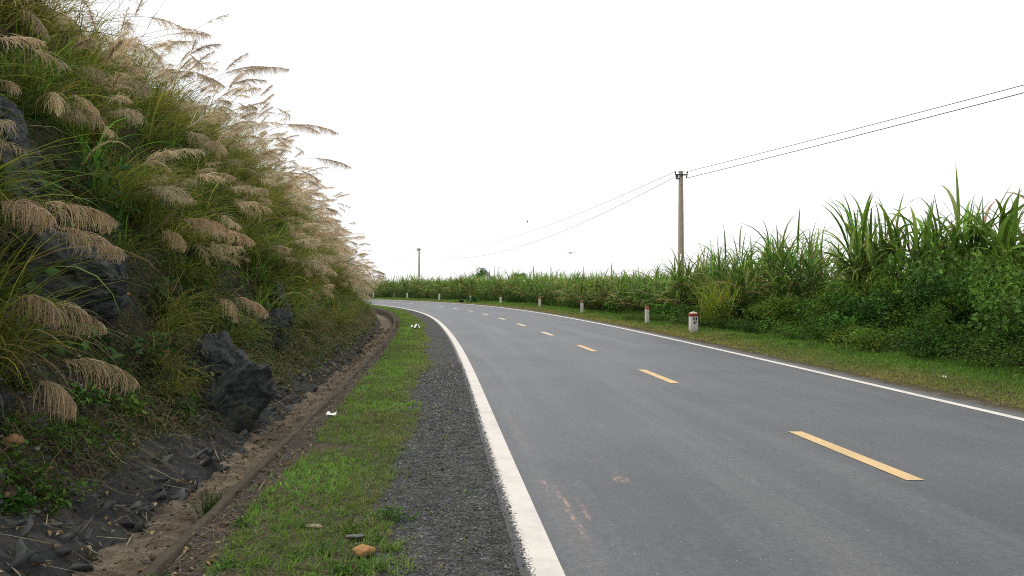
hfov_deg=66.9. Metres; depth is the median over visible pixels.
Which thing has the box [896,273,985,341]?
shrub
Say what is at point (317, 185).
plume grass
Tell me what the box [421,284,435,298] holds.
cane clump
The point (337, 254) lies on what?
plume grass
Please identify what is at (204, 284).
broadleaf vine
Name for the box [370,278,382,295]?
cane clump
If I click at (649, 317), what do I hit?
shrub
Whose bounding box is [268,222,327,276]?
plume grass
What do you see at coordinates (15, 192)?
grass tussock
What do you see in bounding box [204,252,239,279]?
broadleaf vine
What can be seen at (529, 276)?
cane clump
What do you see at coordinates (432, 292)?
cane clump
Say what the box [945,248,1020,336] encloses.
shrub
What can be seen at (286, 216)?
plume grass
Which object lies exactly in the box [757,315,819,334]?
shrub
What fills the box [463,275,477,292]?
cane clump
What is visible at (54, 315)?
plume grass
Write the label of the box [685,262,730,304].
cane clump
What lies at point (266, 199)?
plume grass
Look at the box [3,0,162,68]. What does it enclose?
plume grass
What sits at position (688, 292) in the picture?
cane clump
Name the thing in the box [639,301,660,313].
shrub
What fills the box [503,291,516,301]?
shrub
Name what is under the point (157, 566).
ditch rim
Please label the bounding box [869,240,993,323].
shrub
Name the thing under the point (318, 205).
plume grass
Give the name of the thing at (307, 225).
plume grass
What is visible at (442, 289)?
cane clump
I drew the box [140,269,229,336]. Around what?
grass tussock
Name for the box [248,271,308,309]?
broad grass
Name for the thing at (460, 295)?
shrub
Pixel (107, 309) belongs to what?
rock outcrop
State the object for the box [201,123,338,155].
plume grass
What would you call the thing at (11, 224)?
grass tussock
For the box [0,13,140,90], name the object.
plume grass
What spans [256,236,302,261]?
grass tussock
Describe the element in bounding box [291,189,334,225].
plume grass
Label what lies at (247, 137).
plume grass
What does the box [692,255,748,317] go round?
cane clump
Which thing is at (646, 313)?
marker post
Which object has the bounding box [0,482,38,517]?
weed
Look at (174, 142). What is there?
broad grass
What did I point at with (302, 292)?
broad grass
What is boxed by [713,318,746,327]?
shrub
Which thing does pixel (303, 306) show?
grass tussock
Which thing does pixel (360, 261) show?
plume grass
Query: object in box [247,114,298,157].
plume grass
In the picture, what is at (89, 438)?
weed
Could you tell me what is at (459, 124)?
sky
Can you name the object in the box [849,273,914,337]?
shrub
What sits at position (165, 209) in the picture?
grass tussock
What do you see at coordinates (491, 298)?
shrub
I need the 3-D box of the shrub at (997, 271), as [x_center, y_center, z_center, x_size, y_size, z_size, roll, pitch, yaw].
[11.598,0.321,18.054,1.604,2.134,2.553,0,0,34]
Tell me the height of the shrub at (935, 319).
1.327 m
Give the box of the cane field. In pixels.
[358,264,904,301]
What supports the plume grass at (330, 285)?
on the hillside
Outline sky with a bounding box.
[46,0,1023,282]
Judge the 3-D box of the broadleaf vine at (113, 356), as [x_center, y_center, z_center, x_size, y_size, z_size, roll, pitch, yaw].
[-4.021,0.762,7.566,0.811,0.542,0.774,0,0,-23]
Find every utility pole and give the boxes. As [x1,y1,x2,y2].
[417,248,420,290]
[674,171,687,294]
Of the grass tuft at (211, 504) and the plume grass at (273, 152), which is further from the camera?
the plume grass at (273, 152)
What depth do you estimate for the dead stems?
6.75 m
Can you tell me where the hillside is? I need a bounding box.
[0,1,379,519]
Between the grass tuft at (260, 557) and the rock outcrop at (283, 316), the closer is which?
the grass tuft at (260, 557)
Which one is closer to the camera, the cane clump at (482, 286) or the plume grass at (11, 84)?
the plume grass at (11, 84)
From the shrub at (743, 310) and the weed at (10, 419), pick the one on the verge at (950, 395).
the shrub at (743, 310)
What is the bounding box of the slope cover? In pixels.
[0,4,376,497]
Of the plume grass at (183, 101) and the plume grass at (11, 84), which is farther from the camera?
the plume grass at (183, 101)
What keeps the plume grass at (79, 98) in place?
on the hillside
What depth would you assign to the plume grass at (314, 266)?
24.53 m
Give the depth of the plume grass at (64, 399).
5.97 m
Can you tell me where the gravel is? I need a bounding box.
[331,362,529,575]
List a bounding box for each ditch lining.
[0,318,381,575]
[4,326,377,575]
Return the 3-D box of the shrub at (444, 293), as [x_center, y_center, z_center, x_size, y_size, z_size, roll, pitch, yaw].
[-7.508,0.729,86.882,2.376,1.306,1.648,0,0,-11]
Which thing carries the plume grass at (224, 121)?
on the hillside
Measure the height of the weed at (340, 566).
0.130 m
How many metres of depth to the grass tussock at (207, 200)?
14.97 m
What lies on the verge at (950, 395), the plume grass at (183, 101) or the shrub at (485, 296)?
the shrub at (485, 296)
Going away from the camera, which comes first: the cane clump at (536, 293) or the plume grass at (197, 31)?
the plume grass at (197, 31)
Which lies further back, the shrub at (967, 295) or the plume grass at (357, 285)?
the plume grass at (357, 285)
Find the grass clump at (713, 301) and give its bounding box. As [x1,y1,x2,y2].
[683,270,762,322]
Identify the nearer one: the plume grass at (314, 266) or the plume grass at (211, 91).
the plume grass at (211, 91)
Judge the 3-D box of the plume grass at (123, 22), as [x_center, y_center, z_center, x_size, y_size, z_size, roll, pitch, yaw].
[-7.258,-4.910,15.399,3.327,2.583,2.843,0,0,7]
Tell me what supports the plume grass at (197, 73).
on the hillside
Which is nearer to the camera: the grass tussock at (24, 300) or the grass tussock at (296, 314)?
the grass tussock at (24, 300)
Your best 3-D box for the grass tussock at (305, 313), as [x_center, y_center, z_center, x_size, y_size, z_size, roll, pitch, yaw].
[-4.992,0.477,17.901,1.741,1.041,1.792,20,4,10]
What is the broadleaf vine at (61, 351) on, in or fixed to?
on the hillside
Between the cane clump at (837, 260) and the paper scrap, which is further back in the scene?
the cane clump at (837, 260)
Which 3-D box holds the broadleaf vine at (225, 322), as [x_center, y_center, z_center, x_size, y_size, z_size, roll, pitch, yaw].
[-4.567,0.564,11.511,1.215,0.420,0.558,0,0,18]
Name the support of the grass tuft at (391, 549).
on the verge at (435, 345)
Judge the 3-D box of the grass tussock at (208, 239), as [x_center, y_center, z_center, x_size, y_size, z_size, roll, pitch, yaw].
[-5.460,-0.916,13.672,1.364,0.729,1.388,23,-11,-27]
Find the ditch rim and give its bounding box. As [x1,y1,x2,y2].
[139,307,395,575]
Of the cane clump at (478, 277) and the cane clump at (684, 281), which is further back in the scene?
the cane clump at (478, 277)
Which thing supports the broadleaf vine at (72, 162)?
on the hillside
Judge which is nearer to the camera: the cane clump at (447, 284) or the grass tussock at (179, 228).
the grass tussock at (179, 228)
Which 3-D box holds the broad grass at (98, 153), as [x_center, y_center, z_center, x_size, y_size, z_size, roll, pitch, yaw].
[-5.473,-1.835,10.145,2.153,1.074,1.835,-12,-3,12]
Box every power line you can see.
[417,172,672,249]
[430,176,675,257]
[687,85,1022,171]
[688,92,1023,177]
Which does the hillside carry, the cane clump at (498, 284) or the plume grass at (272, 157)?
the plume grass at (272, 157)
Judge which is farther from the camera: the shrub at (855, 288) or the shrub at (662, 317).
the shrub at (662, 317)
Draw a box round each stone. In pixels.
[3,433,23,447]
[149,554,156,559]
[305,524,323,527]
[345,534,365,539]
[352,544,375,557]
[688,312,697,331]
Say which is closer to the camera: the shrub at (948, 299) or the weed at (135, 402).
the weed at (135, 402)
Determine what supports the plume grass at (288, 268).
on the hillside
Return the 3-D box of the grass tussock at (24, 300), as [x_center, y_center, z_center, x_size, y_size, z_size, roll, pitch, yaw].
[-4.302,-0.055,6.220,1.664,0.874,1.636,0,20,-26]
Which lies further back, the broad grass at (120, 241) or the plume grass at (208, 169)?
the plume grass at (208, 169)
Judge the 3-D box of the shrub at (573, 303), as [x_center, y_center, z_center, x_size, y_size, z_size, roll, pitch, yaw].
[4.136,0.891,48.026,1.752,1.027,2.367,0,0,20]
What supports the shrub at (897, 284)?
on the verge at (950, 395)
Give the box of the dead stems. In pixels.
[0,144,402,575]
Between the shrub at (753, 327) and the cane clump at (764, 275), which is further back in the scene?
the cane clump at (764, 275)
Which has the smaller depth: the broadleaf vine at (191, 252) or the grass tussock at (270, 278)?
the broadleaf vine at (191, 252)
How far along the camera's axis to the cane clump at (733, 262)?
28.50 m
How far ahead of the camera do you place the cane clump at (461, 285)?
82.83 m
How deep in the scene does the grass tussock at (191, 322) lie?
10.46 m
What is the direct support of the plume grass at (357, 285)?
on the hillside
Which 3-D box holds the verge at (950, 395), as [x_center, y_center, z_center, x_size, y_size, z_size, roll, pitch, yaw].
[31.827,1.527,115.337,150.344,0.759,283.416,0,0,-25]
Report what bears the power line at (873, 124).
attached to the utility pole at (680, 215)
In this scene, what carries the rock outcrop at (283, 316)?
on the hillside
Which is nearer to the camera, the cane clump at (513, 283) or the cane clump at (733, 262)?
the cane clump at (733, 262)
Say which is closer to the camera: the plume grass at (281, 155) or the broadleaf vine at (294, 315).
the broadleaf vine at (294, 315)
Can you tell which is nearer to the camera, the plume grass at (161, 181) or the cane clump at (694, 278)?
the plume grass at (161, 181)
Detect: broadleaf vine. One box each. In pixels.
[0,260,60,296]
[16,325,103,361]
[32,169,64,204]
[46,184,124,235]
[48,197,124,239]
[49,155,132,192]
[64,338,145,386]
[78,328,167,371]
[111,330,177,374]
[120,219,168,250]
[121,187,171,226]
[128,277,180,321]
[159,386,202,418]
[160,357,213,393]
[164,241,211,264]
[173,289,205,314]
[180,268,232,303]
[202,315,239,333]
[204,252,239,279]
[217,315,253,347]
[238,299,273,321]
[263,301,302,317]
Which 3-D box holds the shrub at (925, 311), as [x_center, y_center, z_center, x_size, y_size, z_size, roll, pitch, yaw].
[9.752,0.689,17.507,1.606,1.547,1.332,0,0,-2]
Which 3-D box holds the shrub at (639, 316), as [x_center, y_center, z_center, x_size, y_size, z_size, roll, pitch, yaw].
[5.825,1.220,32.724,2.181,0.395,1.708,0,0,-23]
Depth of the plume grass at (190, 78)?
19.74 m
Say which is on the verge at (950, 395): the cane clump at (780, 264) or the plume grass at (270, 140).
the cane clump at (780, 264)
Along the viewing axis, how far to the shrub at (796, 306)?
23.82 m
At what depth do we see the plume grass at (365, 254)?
32.23 m
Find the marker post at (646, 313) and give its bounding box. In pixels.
[645,306,648,322]
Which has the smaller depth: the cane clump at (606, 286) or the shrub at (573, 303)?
the cane clump at (606, 286)
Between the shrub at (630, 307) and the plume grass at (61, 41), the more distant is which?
the shrub at (630, 307)
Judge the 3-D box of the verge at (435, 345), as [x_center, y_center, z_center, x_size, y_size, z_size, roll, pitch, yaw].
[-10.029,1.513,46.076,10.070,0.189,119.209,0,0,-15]
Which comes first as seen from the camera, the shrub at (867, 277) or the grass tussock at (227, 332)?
the grass tussock at (227, 332)
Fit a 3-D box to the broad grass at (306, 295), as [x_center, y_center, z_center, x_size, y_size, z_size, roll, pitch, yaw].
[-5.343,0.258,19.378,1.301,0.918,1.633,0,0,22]
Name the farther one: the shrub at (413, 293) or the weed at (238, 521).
the shrub at (413, 293)
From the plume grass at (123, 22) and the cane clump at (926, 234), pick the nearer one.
the plume grass at (123, 22)
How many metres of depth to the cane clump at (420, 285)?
93.90 m
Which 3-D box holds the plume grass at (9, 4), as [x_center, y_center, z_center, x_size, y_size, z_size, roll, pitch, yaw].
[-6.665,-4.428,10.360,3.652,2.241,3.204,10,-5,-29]
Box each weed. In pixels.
[0,405,66,443]
[0,438,45,479]
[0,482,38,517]
[2,458,68,495]
[3,364,68,401]
[24,472,97,517]
[36,417,124,461]
[53,371,109,411]
[64,412,111,444]
[92,366,132,393]
[98,381,149,417]
[140,571,171,575]
[210,553,254,572]
[229,515,253,527]
[284,547,319,560]
[324,557,370,575]
[338,522,360,536]
[375,502,420,523]
[467,295,480,301]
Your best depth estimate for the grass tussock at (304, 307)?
18.47 m
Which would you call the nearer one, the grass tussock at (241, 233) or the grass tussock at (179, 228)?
the grass tussock at (179, 228)
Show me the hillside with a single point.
(54, 378)
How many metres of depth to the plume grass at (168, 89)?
17.44 m
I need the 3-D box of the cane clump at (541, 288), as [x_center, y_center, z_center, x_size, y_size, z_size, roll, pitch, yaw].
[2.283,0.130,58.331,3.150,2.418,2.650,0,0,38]
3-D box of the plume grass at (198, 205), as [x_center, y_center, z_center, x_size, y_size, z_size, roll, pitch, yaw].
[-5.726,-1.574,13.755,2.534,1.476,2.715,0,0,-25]
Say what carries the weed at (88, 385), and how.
on the hillside
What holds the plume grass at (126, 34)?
on the hillside
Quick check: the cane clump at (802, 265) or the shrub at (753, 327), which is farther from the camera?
the cane clump at (802, 265)
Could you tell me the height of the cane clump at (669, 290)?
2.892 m
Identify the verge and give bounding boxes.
[163,304,520,575]
[357,294,1023,414]
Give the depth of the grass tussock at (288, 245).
19.66 m
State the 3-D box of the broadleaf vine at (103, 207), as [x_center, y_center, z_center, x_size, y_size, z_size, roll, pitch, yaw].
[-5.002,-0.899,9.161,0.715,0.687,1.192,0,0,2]
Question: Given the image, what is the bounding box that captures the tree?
[474,267,492,278]
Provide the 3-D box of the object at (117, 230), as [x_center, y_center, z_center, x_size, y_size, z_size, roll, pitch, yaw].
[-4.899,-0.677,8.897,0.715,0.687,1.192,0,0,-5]
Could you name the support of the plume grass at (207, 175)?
on the hillside
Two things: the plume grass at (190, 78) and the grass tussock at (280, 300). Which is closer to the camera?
the grass tussock at (280, 300)
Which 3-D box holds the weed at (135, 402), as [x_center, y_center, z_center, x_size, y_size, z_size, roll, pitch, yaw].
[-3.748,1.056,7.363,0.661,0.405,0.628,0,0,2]
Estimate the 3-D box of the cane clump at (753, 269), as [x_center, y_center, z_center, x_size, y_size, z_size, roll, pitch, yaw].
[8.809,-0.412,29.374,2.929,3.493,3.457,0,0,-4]
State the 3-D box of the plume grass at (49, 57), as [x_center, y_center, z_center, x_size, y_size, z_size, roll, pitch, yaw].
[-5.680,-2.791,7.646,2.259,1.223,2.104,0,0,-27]
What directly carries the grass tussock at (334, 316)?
on the hillside
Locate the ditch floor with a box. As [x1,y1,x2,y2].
[72,313,392,575]
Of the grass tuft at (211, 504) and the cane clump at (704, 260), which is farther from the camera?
the cane clump at (704, 260)
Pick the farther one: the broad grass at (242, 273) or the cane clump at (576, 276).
the cane clump at (576, 276)
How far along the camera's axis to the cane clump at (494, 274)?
80.73 m
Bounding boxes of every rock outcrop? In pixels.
[0,96,46,213]
[0,392,15,426]
[6,227,129,332]
[81,234,128,277]
[185,330,249,391]
[199,356,275,432]
[253,304,294,352]
[261,279,285,307]
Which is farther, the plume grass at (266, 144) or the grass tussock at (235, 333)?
the plume grass at (266, 144)
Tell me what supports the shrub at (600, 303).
on the verge at (950, 395)
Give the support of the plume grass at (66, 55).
on the hillside
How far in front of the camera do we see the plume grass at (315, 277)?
23.35 m
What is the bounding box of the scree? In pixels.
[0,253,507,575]
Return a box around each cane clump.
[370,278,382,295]
[374,273,392,292]
[381,277,395,292]
[382,274,397,296]
[390,270,411,297]
[392,283,401,291]
[399,275,412,297]
[407,275,421,295]
[409,272,420,292]
[409,274,429,293]
[417,276,435,293]
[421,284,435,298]
[425,278,447,294]
[428,276,449,293]
[435,278,454,294]
[438,277,455,294]
[442,279,460,298]
[450,272,470,298]
[458,271,476,292]
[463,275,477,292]
[468,265,491,288]
[474,273,498,294]
[474,279,492,295]
[479,280,506,296]
[485,264,503,281]
[485,277,499,300]
[488,266,526,300]
[492,276,510,293]
[497,274,525,301]
[503,274,527,297]
[507,279,531,301]
[512,274,537,302]
[517,269,555,291]
[518,278,541,302]
[521,276,540,300]
[525,279,551,302]
[529,275,553,300]
[530,265,575,304]
[534,277,563,303]
[544,274,582,305]
[552,276,580,301]
[553,267,581,296]
[554,278,588,307]
[556,272,584,302]
[562,271,587,291]
[564,272,603,306]
[567,275,617,309]
[570,275,600,309]
[576,272,598,308]
[582,273,625,310]
[587,270,639,310]
[588,264,635,287]
[590,274,620,302]
[596,271,652,312]
[601,267,643,310]
[614,272,663,311]
[622,268,658,310]
[631,269,668,312]
[633,262,694,309]
[633,268,670,305]
[642,269,685,312]
[651,245,710,309]
[654,247,723,307]
[661,274,704,306]
[664,263,702,305]
[674,254,707,303]
[680,238,734,303]
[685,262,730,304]
[687,224,758,317]
[691,245,765,302]
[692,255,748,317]
[695,243,776,323]
[707,233,792,323]
[709,223,812,316]
[714,235,783,300]
[730,226,805,319]
[742,214,834,325]
[747,210,838,313]
[753,244,804,301]
[765,224,840,310]
[768,221,831,307]
[787,229,847,298]
[813,189,927,303]
[815,248,846,292]
[817,231,878,282]
[880,195,999,279]
[930,162,1023,270]
[950,185,1023,272]
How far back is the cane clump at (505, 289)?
68.85 m
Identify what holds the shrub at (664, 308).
on the verge at (950, 395)
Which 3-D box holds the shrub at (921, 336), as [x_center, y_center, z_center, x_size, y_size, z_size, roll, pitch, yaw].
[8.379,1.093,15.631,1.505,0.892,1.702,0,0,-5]
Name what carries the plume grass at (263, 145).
on the hillside
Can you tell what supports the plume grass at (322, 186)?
on the hillside
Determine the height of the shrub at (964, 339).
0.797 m
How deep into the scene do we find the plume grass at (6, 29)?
10.78 m
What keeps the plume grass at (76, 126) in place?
on the hillside
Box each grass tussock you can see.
[0,133,54,242]
[0,173,58,233]
[0,198,48,255]
[0,241,82,355]
[0,276,48,358]
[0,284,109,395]
[0,294,52,385]
[0,303,86,387]
[105,227,171,268]
[116,170,198,256]
[120,312,213,388]
[138,260,265,349]
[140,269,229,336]
[140,361,220,409]
[141,292,229,348]
[147,190,191,232]
[155,239,237,289]
[158,158,221,197]
[158,207,209,250]
[162,205,218,242]
[175,195,251,265]
[176,177,239,211]
[179,316,255,357]
[181,174,252,217]
[191,282,262,331]
[194,218,223,251]
[198,185,232,210]
[206,184,265,234]
[211,301,298,358]
[221,217,270,254]
[236,200,283,240]
[241,314,274,338]
[245,260,293,294]
[248,284,329,353]
[250,275,282,303]
[254,264,291,290]
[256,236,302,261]
[259,237,315,273]
[261,285,314,321]
[265,284,302,310]
[269,296,315,333]
[276,274,324,312]
[284,289,329,325]
[286,283,325,309]
[286,291,325,328]
[292,297,330,341]
[297,305,321,327]
[301,291,343,334]
[312,280,335,305]
[312,306,340,327]
[318,272,339,285]
[318,298,362,333]
[319,294,366,332]
[324,295,353,311]
[330,287,362,310]
[343,302,365,319]
[350,296,373,310]
[361,291,377,310]
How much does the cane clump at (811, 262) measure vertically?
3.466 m
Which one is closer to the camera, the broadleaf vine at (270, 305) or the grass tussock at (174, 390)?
the grass tussock at (174, 390)
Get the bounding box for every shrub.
[389,291,401,296]
[402,288,414,297]
[406,290,420,297]
[414,291,431,298]
[435,290,453,298]
[439,293,454,299]
[452,290,468,298]
[468,289,481,297]
[476,290,495,300]
[483,295,498,300]
[488,292,506,300]
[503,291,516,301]
[506,289,527,302]
[517,294,537,302]
[526,293,541,302]
[536,296,560,304]
[548,293,567,305]
[557,297,575,306]
[562,297,587,308]
[565,299,587,307]
[590,295,618,310]
[599,300,635,311]
[604,298,634,312]
[616,313,641,320]
[622,299,651,313]
[622,312,671,319]
[624,310,652,315]
[634,313,673,320]
[636,312,678,321]
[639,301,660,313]
[651,305,690,315]
[653,303,685,317]
[668,316,710,325]
[670,302,709,321]
[673,302,698,315]
[677,305,702,318]
[680,315,717,328]
[701,315,752,329]
[709,303,785,325]
[711,298,803,322]
[713,303,752,324]
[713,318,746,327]
[724,318,782,333]
[730,300,754,319]
[730,319,779,332]
[747,295,806,328]
[753,319,828,340]
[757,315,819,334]
[758,288,824,328]
[765,294,823,326]
[780,303,825,328]
[791,289,863,325]
[794,311,843,339]
[797,318,866,343]
[798,285,843,322]
[803,266,908,332]
[804,279,875,320]
[815,297,888,336]
[822,288,921,338]
[825,318,890,345]
[828,324,925,353]
[842,320,914,350]
[847,271,903,308]
[847,292,909,343]
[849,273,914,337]
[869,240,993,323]
[870,267,925,308]
[882,294,1000,349]
[895,321,976,361]
[896,257,975,319]
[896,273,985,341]
[904,285,984,343]
[904,299,1023,356]
[907,324,991,357]
[908,251,968,275]
[935,332,1023,370]
[943,256,1016,308]
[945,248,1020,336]
[945,275,1023,339]
[946,248,1023,347]
[953,259,1023,341]
[959,334,1023,371]
[964,246,1023,315]
[966,287,1023,347]
[968,260,1023,311]
[968,270,1023,354]
[971,245,1023,336]
[971,256,1023,324]
[979,304,1023,359]
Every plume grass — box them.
[0,0,71,75]
[0,0,101,41]
[0,0,143,57]
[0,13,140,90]
[0,32,99,124]
[0,33,46,160]
[0,35,68,99]
[0,108,126,263]
[0,181,148,338]
[0,187,159,424]
[1,0,97,27]
[1,6,158,130]
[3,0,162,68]
[14,0,149,62]
[16,2,50,41]
[18,0,112,40]
[23,9,199,121]
[27,0,187,68]
[36,34,143,151]
[43,0,190,97]
[43,109,206,220]
[47,2,211,72]
[48,29,169,94]
[49,52,189,155]
[50,1,209,77]
[50,7,152,102]
[53,0,231,106]
[55,5,153,79]
[55,54,188,140]
[65,124,210,222]
[69,107,241,231]
[74,14,173,94]
[79,34,225,96]
[94,146,255,256]
[95,33,212,89]
[97,136,215,217]
[103,0,183,86]
[104,40,208,131]
[120,43,222,135]
[120,81,234,156]
[122,143,235,209]
[135,76,266,152]
[138,81,230,161]
[145,89,206,128]
[146,59,254,113]
[148,59,289,119]
[149,55,238,122]
[151,50,210,117]
[151,200,260,265]
[153,184,258,266]
[154,157,273,234]
[157,221,282,322]
[162,40,218,106]
[163,51,250,138]
[171,120,256,183]
[172,157,255,220]
[173,120,271,191]
[176,104,281,183]
[177,78,210,117]
[178,71,266,138]
[181,89,222,138]
[182,52,291,144]
[186,115,264,182]
[188,111,279,178]
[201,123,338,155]
[202,94,249,140]
[203,193,321,264]
[210,128,286,179]
[210,159,299,222]
[212,76,255,146]
[213,138,307,214]
[215,104,263,153]
[220,130,321,186]
[223,126,292,192]
[223,132,284,186]
[225,139,350,184]
[226,169,288,220]
[228,185,337,276]
[230,106,303,171]
[232,123,263,151]
[233,85,290,153]
[234,167,330,238]
[235,93,287,150]
[238,102,285,159]
[241,173,344,239]
[244,148,285,178]
[244,172,303,210]
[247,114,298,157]
[248,160,297,186]
[248,226,307,269]
[251,130,279,179]
[251,131,299,166]
[254,225,373,300]
[257,148,320,188]
[257,164,327,205]
[259,214,344,282]
[260,158,327,189]
[261,148,302,188]
[261,167,310,210]
[263,180,314,231]
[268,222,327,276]
[270,182,318,234]
[271,218,350,274]
[271,222,333,250]
[272,212,337,270]
[276,166,316,192]
[278,184,320,211]
[279,173,322,215]
[282,213,343,249]
[283,263,337,300]
[286,191,337,222]
[287,212,338,238]
[289,173,334,206]
[289,220,348,274]
[290,192,337,216]
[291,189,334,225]
[296,259,333,286]
[296,275,336,308]
[298,193,350,220]
[298,248,336,281]
[299,216,341,251]
[302,179,344,217]
[307,187,341,218]
[311,230,344,283]
[313,192,349,212]
[313,231,375,276]
[314,230,348,253]
[317,234,358,267]
[320,252,372,287]
[321,233,367,265]
[325,270,368,300]
[326,237,366,273]
[326,258,363,279]
[328,266,361,282]
[330,252,384,286]
[335,257,382,291]
[336,250,374,271]
[338,267,384,293]
[340,273,378,291]
[345,261,374,292]
[346,243,369,268]
[354,270,377,290]
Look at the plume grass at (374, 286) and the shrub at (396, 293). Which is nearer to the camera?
the plume grass at (374, 286)
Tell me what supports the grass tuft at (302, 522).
on the verge at (435, 345)
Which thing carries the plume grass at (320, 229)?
on the hillside
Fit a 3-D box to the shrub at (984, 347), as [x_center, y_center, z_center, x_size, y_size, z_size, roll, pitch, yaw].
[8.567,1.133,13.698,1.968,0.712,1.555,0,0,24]
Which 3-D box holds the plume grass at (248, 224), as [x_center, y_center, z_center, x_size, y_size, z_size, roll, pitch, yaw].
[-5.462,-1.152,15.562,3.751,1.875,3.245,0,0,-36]
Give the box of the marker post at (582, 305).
[581,300,583,312]
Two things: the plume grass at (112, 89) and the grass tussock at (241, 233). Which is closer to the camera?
the plume grass at (112, 89)
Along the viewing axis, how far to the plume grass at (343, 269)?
31.09 m
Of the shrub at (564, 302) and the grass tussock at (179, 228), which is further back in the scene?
the shrub at (564, 302)
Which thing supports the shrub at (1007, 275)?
on the verge at (950, 395)
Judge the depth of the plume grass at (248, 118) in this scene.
18.78 m
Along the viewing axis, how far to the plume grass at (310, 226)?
26.76 m
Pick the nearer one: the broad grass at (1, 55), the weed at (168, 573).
the weed at (168, 573)
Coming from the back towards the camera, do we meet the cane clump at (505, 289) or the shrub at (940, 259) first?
the cane clump at (505, 289)
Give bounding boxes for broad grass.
[0,13,92,104]
[0,59,86,116]
[1,34,90,86]
[4,46,74,93]
[46,114,178,183]
[62,94,138,144]
[62,178,144,234]
[104,216,170,264]
[118,149,168,179]
[128,108,162,134]
[145,105,198,154]
[154,124,186,161]
[177,194,221,222]
[208,165,239,196]
[213,180,239,207]
[215,240,245,270]
[236,262,253,282]
[245,279,281,310]
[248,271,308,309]
[250,242,290,279]
[257,221,292,251]
[258,220,303,242]
[279,212,314,240]
[289,287,325,307]
[293,284,318,302]
[313,285,347,310]
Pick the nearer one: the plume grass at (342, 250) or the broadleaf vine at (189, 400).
the broadleaf vine at (189, 400)
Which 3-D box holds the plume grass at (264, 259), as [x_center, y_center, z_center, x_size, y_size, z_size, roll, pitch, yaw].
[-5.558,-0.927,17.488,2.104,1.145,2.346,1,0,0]
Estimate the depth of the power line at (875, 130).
23.54 m
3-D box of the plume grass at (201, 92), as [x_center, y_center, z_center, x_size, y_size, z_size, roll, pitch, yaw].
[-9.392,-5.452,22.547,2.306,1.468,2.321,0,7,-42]
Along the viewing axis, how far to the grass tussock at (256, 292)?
16.17 m
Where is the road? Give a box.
[362,299,1023,575]
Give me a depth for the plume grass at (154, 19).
14.52 m
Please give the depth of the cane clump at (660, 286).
34.54 m
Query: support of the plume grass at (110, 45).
on the hillside
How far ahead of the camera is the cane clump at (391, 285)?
104.67 m
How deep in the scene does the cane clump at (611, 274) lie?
45.70 m
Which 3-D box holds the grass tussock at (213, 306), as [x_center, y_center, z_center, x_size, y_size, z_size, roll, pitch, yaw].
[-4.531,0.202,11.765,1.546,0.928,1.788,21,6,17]
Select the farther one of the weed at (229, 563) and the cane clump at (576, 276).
the cane clump at (576, 276)
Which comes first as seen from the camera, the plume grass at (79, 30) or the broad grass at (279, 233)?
the plume grass at (79, 30)
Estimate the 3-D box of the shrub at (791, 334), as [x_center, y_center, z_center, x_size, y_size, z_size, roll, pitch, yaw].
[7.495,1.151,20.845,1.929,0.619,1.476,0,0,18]
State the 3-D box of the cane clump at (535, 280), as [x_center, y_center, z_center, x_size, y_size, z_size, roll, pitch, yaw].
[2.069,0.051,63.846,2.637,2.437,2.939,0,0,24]
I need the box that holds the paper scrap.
[326,411,336,415]
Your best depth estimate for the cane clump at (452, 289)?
85.34 m
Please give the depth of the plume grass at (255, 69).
17.81 m
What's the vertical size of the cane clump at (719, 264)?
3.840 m
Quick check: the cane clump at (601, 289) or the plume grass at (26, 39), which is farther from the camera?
the cane clump at (601, 289)
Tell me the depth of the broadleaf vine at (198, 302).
10.69 m
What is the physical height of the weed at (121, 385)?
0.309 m
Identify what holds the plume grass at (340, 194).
on the hillside
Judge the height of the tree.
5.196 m
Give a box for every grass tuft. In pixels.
[184,485,228,518]
[240,546,274,566]
[287,516,313,529]
[308,530,341,555]
[363,526,387,542]
[365,551,390,573]
[383,536,400,551]
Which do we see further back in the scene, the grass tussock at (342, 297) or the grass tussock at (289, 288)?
the grass tussock at (342, 297)
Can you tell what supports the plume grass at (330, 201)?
on the hillside
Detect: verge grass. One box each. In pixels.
[102,305,485,575]
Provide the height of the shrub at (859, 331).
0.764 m
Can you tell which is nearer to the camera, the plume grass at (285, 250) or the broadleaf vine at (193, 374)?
the broadleaf vine at (193, 374)
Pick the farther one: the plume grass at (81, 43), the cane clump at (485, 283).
the cane clump at (485, 283)
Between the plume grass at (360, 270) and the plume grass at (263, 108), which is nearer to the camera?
the plume grass at (263, 108)
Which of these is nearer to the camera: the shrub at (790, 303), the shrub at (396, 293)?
the shrub at (790, 303)
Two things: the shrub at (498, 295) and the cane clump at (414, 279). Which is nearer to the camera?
the shrub at (498, 295)
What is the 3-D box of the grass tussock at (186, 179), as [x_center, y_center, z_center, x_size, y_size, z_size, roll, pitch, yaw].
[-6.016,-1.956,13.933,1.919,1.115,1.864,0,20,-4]
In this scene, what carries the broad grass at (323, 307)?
on the hillside
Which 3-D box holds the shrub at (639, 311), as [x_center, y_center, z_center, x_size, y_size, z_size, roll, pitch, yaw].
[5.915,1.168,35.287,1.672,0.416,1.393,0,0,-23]
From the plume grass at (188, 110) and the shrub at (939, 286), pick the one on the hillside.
the plume grass at (188, 110)
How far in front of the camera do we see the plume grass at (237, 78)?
21.98 m
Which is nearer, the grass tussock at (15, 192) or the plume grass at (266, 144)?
the grass tussock at (15, 192)

